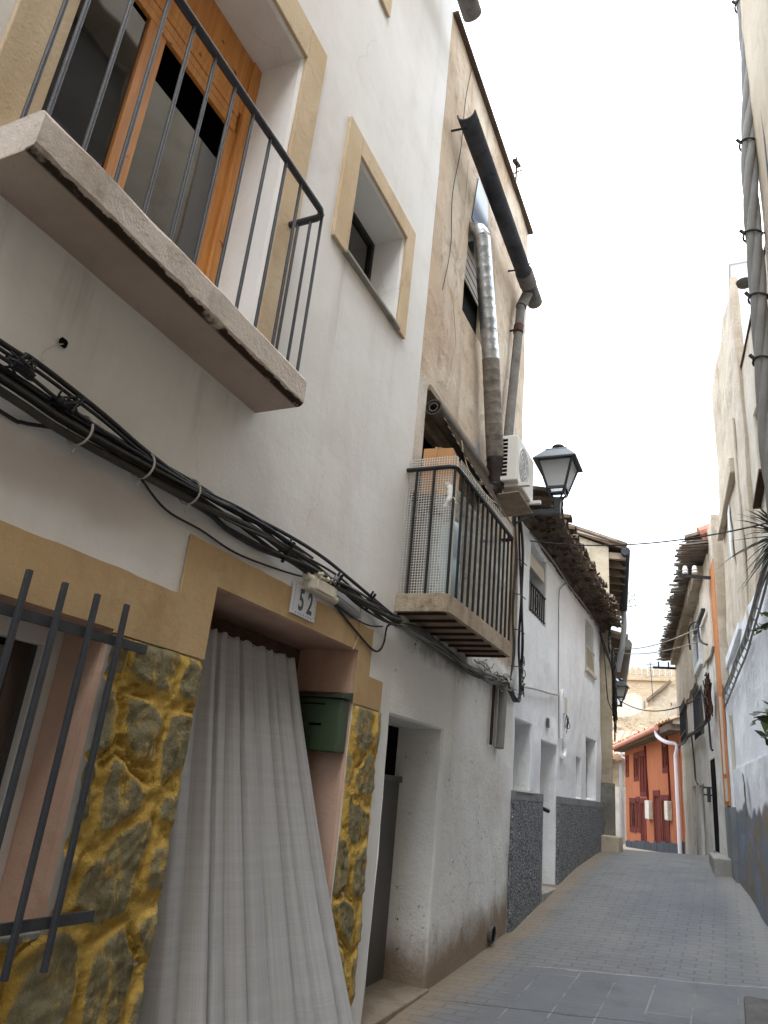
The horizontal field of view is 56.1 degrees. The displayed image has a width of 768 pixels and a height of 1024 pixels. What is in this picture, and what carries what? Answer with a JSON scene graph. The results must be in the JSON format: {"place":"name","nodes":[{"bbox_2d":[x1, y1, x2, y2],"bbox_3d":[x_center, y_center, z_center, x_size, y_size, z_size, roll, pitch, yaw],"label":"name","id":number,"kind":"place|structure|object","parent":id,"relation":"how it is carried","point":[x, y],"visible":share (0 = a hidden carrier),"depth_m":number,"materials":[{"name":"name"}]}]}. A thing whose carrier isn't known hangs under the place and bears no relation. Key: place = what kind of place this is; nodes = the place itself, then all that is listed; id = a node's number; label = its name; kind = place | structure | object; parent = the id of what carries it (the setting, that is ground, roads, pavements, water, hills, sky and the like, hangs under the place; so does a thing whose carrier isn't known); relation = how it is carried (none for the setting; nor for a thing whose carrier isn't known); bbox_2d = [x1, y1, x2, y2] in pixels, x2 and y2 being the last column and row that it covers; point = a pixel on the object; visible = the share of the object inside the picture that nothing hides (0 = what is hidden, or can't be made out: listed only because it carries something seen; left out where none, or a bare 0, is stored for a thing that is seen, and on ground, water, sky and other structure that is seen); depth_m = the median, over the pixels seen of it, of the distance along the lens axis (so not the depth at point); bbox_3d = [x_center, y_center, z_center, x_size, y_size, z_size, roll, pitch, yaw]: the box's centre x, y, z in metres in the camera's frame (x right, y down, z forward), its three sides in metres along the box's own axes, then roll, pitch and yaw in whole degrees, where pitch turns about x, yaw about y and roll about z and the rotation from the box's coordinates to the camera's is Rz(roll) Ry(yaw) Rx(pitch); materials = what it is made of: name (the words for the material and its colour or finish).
{"place":"outdoors","nodes":[
{"label":"outdoors","id":0,"kind":"place"},
{"bbox_2d":[386,844,767,1023],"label":"street","id":1,"kind":"structure","parent":0,"point":[628,935],"depth_m":5.40,"materials":[{"name":"grey stone"}]},
{"bbox_2d":[0,0,481,1023],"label":"townhouse","id":2,"kind":"structure","parent":1,"relation":"on","point":[216,226],"depth_m":2.80,"materials":[{"name":"white plaster"},{"name":"tan plaster"},{"name":"stone"}]},
{"bbox_2d":[0,409,48,428],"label":"cable","id":3,"kind":"object","parent":2,"relation":"attached to","point":[11,418],"visible":0.6,"depth_m":2.06,"materials":[{"name":"black plastic"}]},
{"bbox_2d":[0,614,64,886],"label":"window","id":4,"kind":"structure","parent":2,"relation":"in","point":[17,688],"depth_m":2.25,"materials":[{"name":"white paint"}]},
{"bbox_2d":[40,343,62,360],"bbox_3d":[-1.007,-0.482,2.174,0.020,0.112,0.078,4,-21,4],"label":"string","id":5,"kind":"object","parent":2,"relation":"hanging from","point":[47,349],"visible":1,"depth_m":2.16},
{"bbox_2d":[42,0,157,178],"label":"door leaf","id":6,"kind":"structure","parent":2,"relation":"in","point":[74,105],"depth_m":2.85,"materials":[{"name":"orange wood"}]},
{"bbox_2d":[118,34,235,273],"bbox_3d":[-0.947,-1.394,3.184,0.035,1.350,0.575,-4,-23,24],"label":"door leaf","id":7,"kind":"structure","parent":2,"relation":"in","point":[135,176],"depth_m":3.21,"materials":[{"name":"orange wood"}]},
{"bbox_2d":[0,338,402,626],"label":"cable bundle","id":8,"kind":"object","parent":2,"relation":"attached to","point":[133,456],"visible":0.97,"depth_m":2.38,"materials":[{"name":"plastic"}]},
{"bbox_2d":[353,608,360,648],"bbox_3d":[-0.137,0.618,3.918,0.016,0.268,0.065,-2,-22,20],"label":"string","id":9,"kind":"object","parent":8,"relation":"hanging from","point":[359,628],"visible":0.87,"depth_m":3.94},
{"bbox_2d":[138,628,353,1023],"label":"door curtain","id":10,"kind":"object","parent":2,"relation":"hanging from","point":[245,931],"depth_m":3.02,"materials":[{"name":"fabric"}]},
{"bbox_2d":[210,615,299,673],"bbox_3d":[-0.859,1.527,3.175,0.055,2.220,1.380,-4,-23,24],"label":"door","id":11,"kind":"structure","parent":2,"relation":"in","point":[233,630],"depth_m":3.68,"materials":[{"name":"black"}]},
{"bbox_2d":[289,581,317,622],"bbox_3d":[-0.381,0.431,3.428,0.014,0.148,0.225,-4,-23,24],"label":"number tile","id":12,"kind":"object","parent":2,"relation":"attached to","point":[303,602],"visible":0.98,"depth_m":3.41,"materials":[{"name":"white ceramic"}]},
{"bbox_2d":[299,691,353,753],"bbox_3d":[-0.345,1.094,3.792,0.315,0.309,0.128,-4,-23,24],"label":"mailbox","id":13,"kind":"object","parent":2,"relation":"attached to","point":[325,718],"visible":0.69,"depth_m":3.74,"materials":[{"name":"green metal"}]},
{"bbox_2d":[301,572,359,618],"bbox_3d":[-0.246,0.392,3.664,0.078,0.168,0.601,-4,-23,24],"label":"junction box","id":14,"kind":"object","parent":2,"relation":"attached to","point":[316,584],"visible":0.96,"depth_m":3.53,"materials":[{"name":"white plastic"}]},
{"bbox_2d":[140,479,301,576],"bbox_3d":[-0.613,0.120,2.956,0.014,0.092,1.182,-4,-23,24],"label":"cable","id":15,"kind":"object","parent":14,"relation":"attached to","point":[187,522],"visible":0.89,"depth_m":2.80,"materials":[{"name":"black rubber"}]},
{"bbox_2d":[197,495,310,573],"bbox_3d":[-0.536,0.127,3.076,0.037,0.068,0.894,-4,-23,24],"label":"cable","id":16,"kind":"object","parent":14,"relation":"attached to","point":[222,524],"visible":0.78,"depth_m":3.00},
{"bbox_2d":[336,604,382,626],"bbox_3d":[-0.146,0.561,3.899,0.022,0.044,0.662,-4,-23,24],"label":"cable","id":17,"kind":"object","parent":14,"relation":"attached to","point":[344,611],"visible":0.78,"depth_m":3.89,"materials":[{"name":"black rubber"}]},
{"bbox_2d":[334,604,389,651],"bbox_3d":[-0.127,0.615,3.926,0.032,0.203,0.784,-4,-23,24],"label":"cable","id":18,"kind":"object","parent":14,"relation":"attached to","point":[355,630],"visible":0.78,"depth_m":3.96,"materials":[{"name":"black rubber"}]},
{"bbox_2d":[348,211,374,280],"bbox_3d":[-0.260,-1.661,4.623,0.040,0.710,0.710,-4,-23,24],"label":"window","id":19,"kind":"structure","parent":2,"relation":"in","point":[361,246],"depth_m":4.87,"materials":[{"name":"black glass"}]},
{"bbox_2d":[361,10,541,1023],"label":"townhouse","id":20,"kind":"structure","parent":1,"relation":"on","point":[438,913],"depth_m":5.41,"materials":[{"name":"beige paint"}]},
{"bbox_2d":[365,725,401,987],"bbox_3d":[-0.139,2.215,4.467,0.065,1.785,0.910,-4,-23,24],"label":"door","id":21,"kind":"structure","parent":20,"relation":"in","point":[377,943],"depth_m":4.74,"materials":[{"name":"grey metal"}]},
{"bbox_2d":[405,491,456,592],"bbox_3d":[0.291,0.220,4.710,0.319,0.736,0.355,-4,-23,24],"label":"junk pile","id":22,"kind":"object","parent":20,"relation":"on","point":[422,541],"visible":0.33,"depth_m":4.67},
{"bbox_2d":[420,447,459,507],"bbox_3d":[0.381,-0.235,4.888,0.202,0.346,0.279,-1,-22,18],"label":"cardboard box","id":23,"kind":"object","parent":22,"relation":"on","point":[439,452],"visible":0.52,"depth_m":4.81,"materials":[{"name":"brown cardboard"}]},
{"bbox_2d":[422,521,461,599],"bbox_3d":[0.379,0.300,4.649,0.230,0.580,0.227,-4,-23,24],"label":"water drum","id":24,"kind":"object","parent":20,"relation":"on","point":[454,560],"visible":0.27,"depth_m":4.55,"materials":[{"name":"white plastic"}]},
{"bbox_2d":[438,508,449,529],"bbox_3d":[0.351,0.223,4.705,0.274,0.751,0.292,-4,-23,24],"label":"plastic wrap","id":25,"kind":"object","parent":24,"relation":"attached to","point":[443,519],"visible":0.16,"depth_m":4.63,"materials":[{"name":"white plastic"}]},
{"bbox_2d":[398,455,512,593],"bbox_3d":[0.567,0.310,5.176,0.331,0.952,1.425,-4,-23,24],"label":"plastic netting","id":26,"kind":"object","parent":20,"relation":"attached to","point":[434,528],"visible":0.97,"depth_m":4.58,"materials":[{"name":"white plastic"}]},
{"bbox_2d":[443,482,456,508],"bbox_3d":[0.416,-0.108,4.594,0.093,0.190,0.056,-13,-28,41],"label":"plastic bag","id":27,"kind":"object","parent":26,"relation":"in","point":[449,487],"visible":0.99,"depth_m":4.57,"materials":[{"name":"white plastic"}]},
{"bbox_2d":[396,622,516,693],"bbox_3d":[0.672,1.147,5.508,0.109,0.214,2.774,-4,-23,24],"label":"cable bundle","id":28,"kind":"object","parent":20,"relation":"attached to","point":[424,635],"visible":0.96,"depth_m":5.32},
{"bbox_2d":[446,159,468,390],"bbox_3d":[0.621,-2.048,5.999,0.013,2.451,0.127,-4,-23,24],"label":"wall wire","id":29,"kind":"object","parent":20,"relation":"attached to","point":[456,277],"depth_m":5.89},
{"bbox_2d":[442,65,472,289],"bbox_3d":[0.646,-2.967,6.190,0.014,2.802,0.307,-3,-22,23],"label":"wall wire","id":30,"kind":"object","parent":20,"relation":"attached to","point":[454,183],"depth_m":5.99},
{"bbox_2d":[426,399,513,526],"bbox_3d":[0.692,-0.316,5.523,0.380,0.605,1.220,-4,-23,24],"label":"roller blind","id":31,"kind":"object","parent":20,"relation":"attached to","point":[443,421],"visible":0.94,"depth_m":5.46,"materials":[{"name":"plastic"}]},
{"bbox_2d":[450,512,505,631],"bbox_3d":[0.682,0.392,5.106,0.034,0.749,1.300,-4,-23,24],"label":"plastic sheet","id":32,"kind":"object","parent":20,"relation":"hanging from","point":[486,586],"visible":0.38,"depth_m":5.34,"materials":[{"name":"grey plastic"}]},
{"bbox_2d":[468,221,503,503],"bbox_3d":[0.869,-1.321,6.315,0.288,2.482,0.845,-4,-23,24],"label":"exhaust duct","id":33,"kind":"object","parent":20,"relation":"attached to","point":[478,234],"visible":0.89,"depth_m":6.29,"materials":[{"name":"metal"}]},
{"bbox_2d":[489,684,507,748],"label":"conduit pipes","id":34,"kind":"object","parent":20,"relation":"attached to","point":[498,720],"visible":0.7,"depth_m":6.18,"materials":[{"name":"metal"}]},
{"bbox_2d":[473,435,540,517],"bbox_3d":[1.106,-0.337,6.361,0.430,0.550,0.750,-4,-23,24],"label":"air conditioner","id":35,"kind":"object","parent":20,"relation":"attached to","point":[515,498],"visible":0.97,"depth_m":6.24,"materials":[{"name":"grey plastic"}]},
{"bbox_2d":[510,517,517,680],"bbox_3d":[1.257,0.822,6.957,0.025,1.603,0.161,-4,-23,24],"label":"cable","id":36,"kind":"object","parent":20,"relation":"attached to","point":[513,600],"visible":0.98,"depth_m":6.93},
{"bbox_2d":[512,156,522,181],"bbox_3d":[1.535,-3.881,8.293,0.133,0.550,0.213,-4,-23,24],"label":"roof aerial","id":37,"kind":"object","parent":20,"relation":"on","point":[516,163],"visible":0.88,"depth_m":8.30,"materials":[{"name":"metal"}]},
{"bbox_2d":[508,517,526,702],"bbox_3d":[1.270,0.863,6.948,0.087,1.888,0.539,-5,-23,28],"label":"cable bundle","id":38,"kind":"object","parent":20,"relation":"attached to","point":[521,661],"visible":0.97,"depth_m":7.01,"materials":[{"name":"black rubber"}]},
{"bbox_2d":[512,443,582,526],"bbox_3d":[1.614,-0.285,7.194,0.660,0.856,0.420,-4,-23,24],"label":"wall lantern","id":39,"kind":"object","parent":20,"relation":"attached to","point":[558,465],"depth_m":7.08,"materials":[{"name":"grey paint"}]},
{"bbox_2d":[506,486,622,932],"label":"townhouse","id":40,"kind":"structure","parent":1,"relation":"on","point":[556,831],"depth_m":8.36,"materials":[{"name":"white paint"}]},
{"bbox_2d":[524,686,558,695],"bbox_3d":[1.685,1.921,7.734,0.028,0.199,1.852,-4,-23,24],"label":"wall wire","id":41,"kind":"object","parent":40,"relation":"attached to","point":[527,687],"depth_m":7.69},
{"bbox_2d":[558,583,566,737],"bbox_3d":[2.234,1.771,8.983,0.018,2.046,0.617,-4,-23,25],"label":"wall wire","id":42,"kind":"object","parent":40,"relation":"attached to","point":[558,659],"depth_m":8.71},
{"bbox_2d":[559,689,569,758],"bbox_3d":[2.176,2.554,8.669,0.100,0.802,0.321,-4,-23,24],"label":"meter conduit","id":43,"kind":"object","parent":40,"relation":"attached to","point":[563,716],"visible":1,"depth_m":8.66,"materials":[{"name":"white plastic"}]},
{"bbox_2d":[529,532,599,630],"bbox_3d":[2.519,1.050,9.637,0.030,0.077,4.801,-4,-23,24],"label":"wall wire","id":44,"kind":"object","parent":40,"relation":"attached to","point":[531,534],"depth_m":9.09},
{"bbox_2d":[600,628,616,716],"bbox_3d":[3.593,2.566,11.576,0.382,1.356,0.056,19,-24,-32],"label":"cable","id":45,"kind":"object","parent":40,"relation":"attached to","point":[605,673],"visible":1,"depth_m":11.50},
{"bbox_2d":[530,523,767,545],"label":"overhead wire","id":46,"kind":"object","parent":40,"relation":"attached to","point":[650,542],"visible":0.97,"depth_m":5.47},
{"bbox_2d":[569,523,629,835],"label":"townhouse","id":47,"kind":"structure","parent":1,"relation":"on","point":[612,563],"depth_m":12.37,"materials":[{"name":"paint"}]},
{"bbox_2d":[598,627,617,741],"bbox_3d":[3.989,2.993,12.596,0.204,1.759,2.682,-3,-22,22],"label":"cable bundle","id":48,"kind":"object","parent":47,"relation":"attached to","point":[613,661],"visible":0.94,"depth_m":12.50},
{"bbox_2d":[611,678,629,706],"bbox_3d":[4.552,3.564,14.125,0.475,0.616,0.302,-4,-23,24],"label":"wall lantern","id":49,"kind":"object","parent":47,"relation":"attached to","point":[622,687],"depth_m":14.03,"materials":[{"name":"grey paint"}]},
{"bbox_2d":[627,587,637,608],"bbox_3d":[5.215,1.869,15.534,0.538,0.482,0.480,-4,-23,24],"label":"weed","id":50,"kind":"object","parent":47,"relation":"on","point":[629,601],"visible":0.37,"depth_m":15.46,"materials":[{"name":"plant"}]},
{"bbox_2d":[614,626,701,648],"bbox_3d":[4.880,2.358,13.293,0.016,0.784,5.925,3,-21,7],"label":"overhead wire","id":51,"kind":"object","parent":47,"relation":"attached to","point":[668,640],"visible":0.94,"depth_m":11.91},
{"bbox_2d":[601,835,622,852],"bbox_3d":[3.367,5.063,10.660,0.318,0.509,0.290,-4,-23,24],"label":"stone step","id":52,"kind":"object","parent":1,"relation":"on","point":[610,843],"visible":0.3,"depth_m":10.60,"materials":[{"name":"beige stone"}]},
{"bbox_2d":[610,630,631,755],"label":"townhouse","id":53,"kind":"structure","parent":1,"relation":"on","point":[615,636],"depth_m":16.93,"materials":[{"name":"ceramic"}]},
{"bbox_2d":[613,730,635,843],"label":"house","id":54,"kind":"structure","parent":1,"relation":"on","point":[619,782],"depth_m":32.36,"materials":[{"name":"paint"}]},
{"bbox_2d":[612,717,650,758],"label":"rock face","id":55,"kind":"object","parent":1,"relation":"on","point":[624,724],"visible":0.06,"depth_m":52.58},
{"bbox_2d":[613,703,685,853],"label":"orange house","id":56,"kind":"structure","parent":1,"relation":"on","point":[655,817],"depth_m":23.98,"materials":[{"name":"paint"}]},
{"bbox_2d":[631,803,634,827],"bbox_3d":[9.752,11.838,28.137,0.060,0.900,1.141,2,-21,10],"label":"window","id":57,"kind":"structure","parent":56,"relation":"in","point":[632,804],"depth_m":28.19,"materials":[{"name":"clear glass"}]},
{"bbox_2d":[635,757,637,775],"bbox_3d":[9.771,9.842,27.821,0.060,0.700,0.778,2,-21,10],"label":"window","id":58,"kind":"structure","parent":56,"relation":"in","point":[636,766],"depth_m":27.82,"materials":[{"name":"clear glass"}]},
{"bbox_2d":[641,756,644,791],"bbox_3d":[9.544,9.609,26.484,0.060,1.250,0.882,2,-21,10],"label":"window","id":59,"kind":"structure","parent":56,"relation":"in","point":[642,757],"depth_m":26.61,"materials":[{"name":"red paint"}]},
{"bbox_2d":[642,803,645,840],"bbox_3d":[9.386,11.510,25.873,0.030,1.950,0.778,2,-21,10],"label":"door","id":60,"kind":"structure","parent":56,"relation":"in","point":[643,805],"depth_m":26.15,"materials":[{"name":"red paint"}]},
{"bbox_2d":[655,796,659,842],"bbox_3d":[9.024,10.482,23.603,0.030,2.200,0.830,2,-21,10],"label":"door","id":61,"kind":"structure","parent":56,"relation":"in","point":[657,797],"depth_m":23.87,"materials":[{"name":"red paint"}]},
{"bbox_2d":[664,746,666,766],"bbox_3d":[8.985,7.780,22.926,0.060,0.650,0.622,2,-21,10],"label":"window","id":62,"kind":"structure","parent":56,"relation":"in","point":[665,755],"depth_m":22.97,"materials":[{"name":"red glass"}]},
{"bbox_2d":[664,816,668,842],"bbox_3d":[8.824,10.082,22.383,0.030,2.050,0.830,2,-21,10],"label":"door","id":63,"kind":"structure","parent":56,"relation":"in","point":[665,821],"depth_m":22.58,"materials":[{"name":"red paint"}]},
{"bbox_2d":[656,523,727,855],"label":"ruined house","id":64,"kind":"structure","parent":1,"relation":"on","point":[703,800],"depth_m":11.77,"materials":[{"name":"beige paint"}]},
{"bbox_2d":[617,639,702,653],"bbox_3d":[4.995,2.530,13.462,0.016,0.824,5.626,4,-21,6],"label":"overhead wire","id":65,"kind":"object","parent":64,"relation":"attached to","point":[665,650],"visible":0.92,"depth_m":12.38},
{"bbox_2d":[620,697,700,711],"bbox_3d":[5.157,3.609,13.815,0.020,0.558,4.939,4,-21,5],"label":"overhead wire","id":66,"kind":"object","parent":64,"relation":"attached to","point":[666,709],"visible":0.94,"depth_m":12.93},
{"bbox_2d":[653,662,675,669],"bbox_3d":[6.661,3.637,17.085,0.550,0.165,0.040,-1,-22,18],"label":"wire bracket","id":67,"kind":"object","parent":64,"relation":"attached to","point":[659,667],"visible":0.88,"depth_m":17.06,"materials":[{"name":"grey metal"}]},
{"bbox_2d":[679,699,687,742],"bbox_3d":[6.275,4.373,15.039,0.106,0.758,1.740,-1,-22,18],"label":"window","id":68,"kind":"structure","parent":64,"relation":"in","point":[682,710],"depth_m":14.98,"materials":[{"name":"paint"}]},
{"bbox_2d":[678,608,713,784],"bbox_3d":[5.429,3.715,12.920,0.178,2.230,8.031,-1,-22,18],"label":"cable bundle","id":69,"kind":"object","parent":64,"relation":"attached to","point":[707,702],"visible":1,"depth_m":10.06,"materials":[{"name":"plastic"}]},
{"bbox_2d":[695,787,698,854],"bbox_3d":[5.688,5.858,12.985,0.030,1.710,0.801,-1,-22,18],"label":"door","id":70,"kind":"structure","parent":64,"relation":"in","point":[695,787],"depth_m":13.30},
{"bbox_2d":[692,624,702,675],"bbox_3d":[5.115,2.229,11.769,0.055,0.701,1.176,-1,-22,18],"label":"window","id":71,"kind":"structure","parent":64,"relation":"in","point":[697,665],"depth_m":11.84,"materials":[{"name":"white paint"}]},
{"bbox_2d":[692,684,703,739],"bbox_3d":[5.202,3.316,11.897,0.106,0.780,1.216,-1,-22,18],"label":"window","id":72,"kind":"structure","parent":64,"relation":"in","point":[698,714],"depth_m":11.86,"materials":[{"name":"paint"}]},
{"bbox_2d":[703,788,706,853],"bbox_3d":[5.218,5.286,11.551,0.030,1.678,1.036,-1,-22,18],"label":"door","id":73,"kind":"structure","parent":64,"relation":"in","point":[703,788],"depth_m":12.02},
{"bbox_2d":[710,758,719,852],"bbox_3d":[4.628,4.072,10.023,0.050,1.200,0.630,-1,-22,18],"label":"door","id":74,"kind":"structure","parent":64,"relation":"in","point":[712,762],"depth_m":10.01,"materials":[{"name":"black paint"}]},
{"bbox_2d":[709,852,731,876],"bbox_3d":[4.176,4.496,8.764,0.419,0.590,1.250,-4,-23,24],"label":"concrete step","id":75,"kind":"object","parent":1,"relation":"on","point":[720,864],"visible":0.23,"depth_m":8.34,"materials":[{"name":"grey concrete"}]},
{"bbox_2d":[707,515,739,882],"bbox_3d":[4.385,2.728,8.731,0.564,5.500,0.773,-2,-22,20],"label":"townhouse","id":76,"kind":"structure","parent":1,"relation":"on","point":[717,573],"depth_m":8.81,"materials":[{"name":"beige paint"}]},
{"bbox_2d":[681,565,710,579],"bbox_3d":[4.336,0.833,9.806,0.544,0.215,0.084,-4,-23,24],"label":"insulator bracket","id":77,"kind":"object","parent":76,"relation":"attached to","point":[684,574],"visible":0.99,"depth_m":9.84,"materials":[{"name":"grey metal"}]},
{"bbox_2d":[711,276,759,649],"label":"townhouse","id":78,"kind":"structure","parent":1,"relation":"on","point":[732,444],"depth_m":7.78,"materials":[{"name":"beige paint"}]},
{"bbox_2d":[728,258,749,342],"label":"townhouse","id":79,"kind":"structure","parent":78,"relation":"on","point":[737,268],"depth_m":15.11,"materials":[{"name":"white paint"}]},
{"bbox_2d":[725,569,767,925],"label":"house front","id":80,"kind":"structure","parent":1,"relation":"on","point":[749,694],"depth_m":6.96,"materials":[{"name":"beige paint"}]},
{"bbox_2d":[722,542,767,707],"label":"cable ladder","id":81,"kind":"object","parent":80,"relation":"attached to","point":[749,629],"visible":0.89,"depth_m":6.48,"materials":[{"name":"grey metal"}]},
{"bbox_2d":[722,506,767,589],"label":"potted palm","id":82,"kind":"object","parent":80,"relation":"on","point":[764,549],"visible":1,"depth_m":4.92,"materials":[{"name":"plant"}]},
{"bbox_2d":[736,244,767,570],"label":"townhouse","id":83,"kind":"structure","parent":80,"relation":"on","point":[758,487],"depth_m":6.67,"materials":[{"name":"beige paint"}]},
{"bbox_2d":[749,700,767,745],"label":"shrub","id":84,"kind":"object","parent":80,"relation":"on","point":[763,719],"visible":1,"depth_m":5.10,"materials":[{"name":"green plant"}]},
{"bbox_2d":[754,612,767,634],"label":"hanging plant","id":85,"kind":"object","parent":80,"relation":"hanging from","point":[758,629],"visible":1,"depth_m":5.14,"materials":[{"name":"green plant"}]},
{"bbox_2d":[740,0,767,272],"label":"townhouse","id":86,"kind":"structure","parent":1,"relation":"on","point":[754,19],"depth_m":5.45,"materials":[{"name":"paint"}]},
{"bbox_2d":[731,0,767,515],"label":"cable bundle","id":87,"kind":"object","parent":86,"relation":"attached to","point":[752,232],"visible":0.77,"depth_m":5.32,"materials":[{"name":"grey plastic"}]},
{"bbox_2d":[761,116,767,178],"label":"cable","id":88,"kind":"object","parent":86,"relation":"attached to","point":[765,149],"visible":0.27,"depth_m":5.25,"materials":[{"name":"grey plastic"}]},
{"bbox_2d":[744,996,767,1023],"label":"concrete step","id":89,"kind":"object","parent":1,"relation":"on","point":[755,1010],"visible":1,"depth_m":3.96,"materials":[{"name":"grey concrete"}]},
{"bbox_2d":[453,0,764,704],"label":"sky","id":90,"kind":"structure","parent":0,"point":[621,119],"materials":[{"name":"white"}]},
{"bbox_2d":[612,707,621,716],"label":"hill","id":91,"kind":"structure","parent":0,"point":[619,712],"depth_m":97.77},
{"bbox_2d":[621,693,644,717],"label":"ruined shed","id":92,"kind":"structure","parent":91,"relation":"on","point":[635,700],"depth_m":63.17,"materials":[{"name":"white"}]},
{"bbox_2d":[625,702,670,725],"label":"ruined wall","id":93,"kind":"structure","parent":91,"relation":"on","point":[651,718],"depth_m":60.45,"materials":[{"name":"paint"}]},
{"bbox_2d":[626,667,675,707],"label":"castle tower","id":94,"kind":"structure","parent":91,"relation":"on","point":[638,683],"depth_m":102.32,"materials":[{"name":"beige stone"}]},
{"bbox_2d":[646,680,676,706],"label":"ruined house","id":95,"kind":"structure","parent":91,"relation":"on","point":[666,692],"depth_m":64.22,"materials":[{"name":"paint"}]},
{"bbox_2d":[646,663,653,701],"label":"tv antenna","id":96,"kind":"object","parent":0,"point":[650,664],"visible":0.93,"depth_m":63.27,"materials":[{"name":"paint"}]}
]}

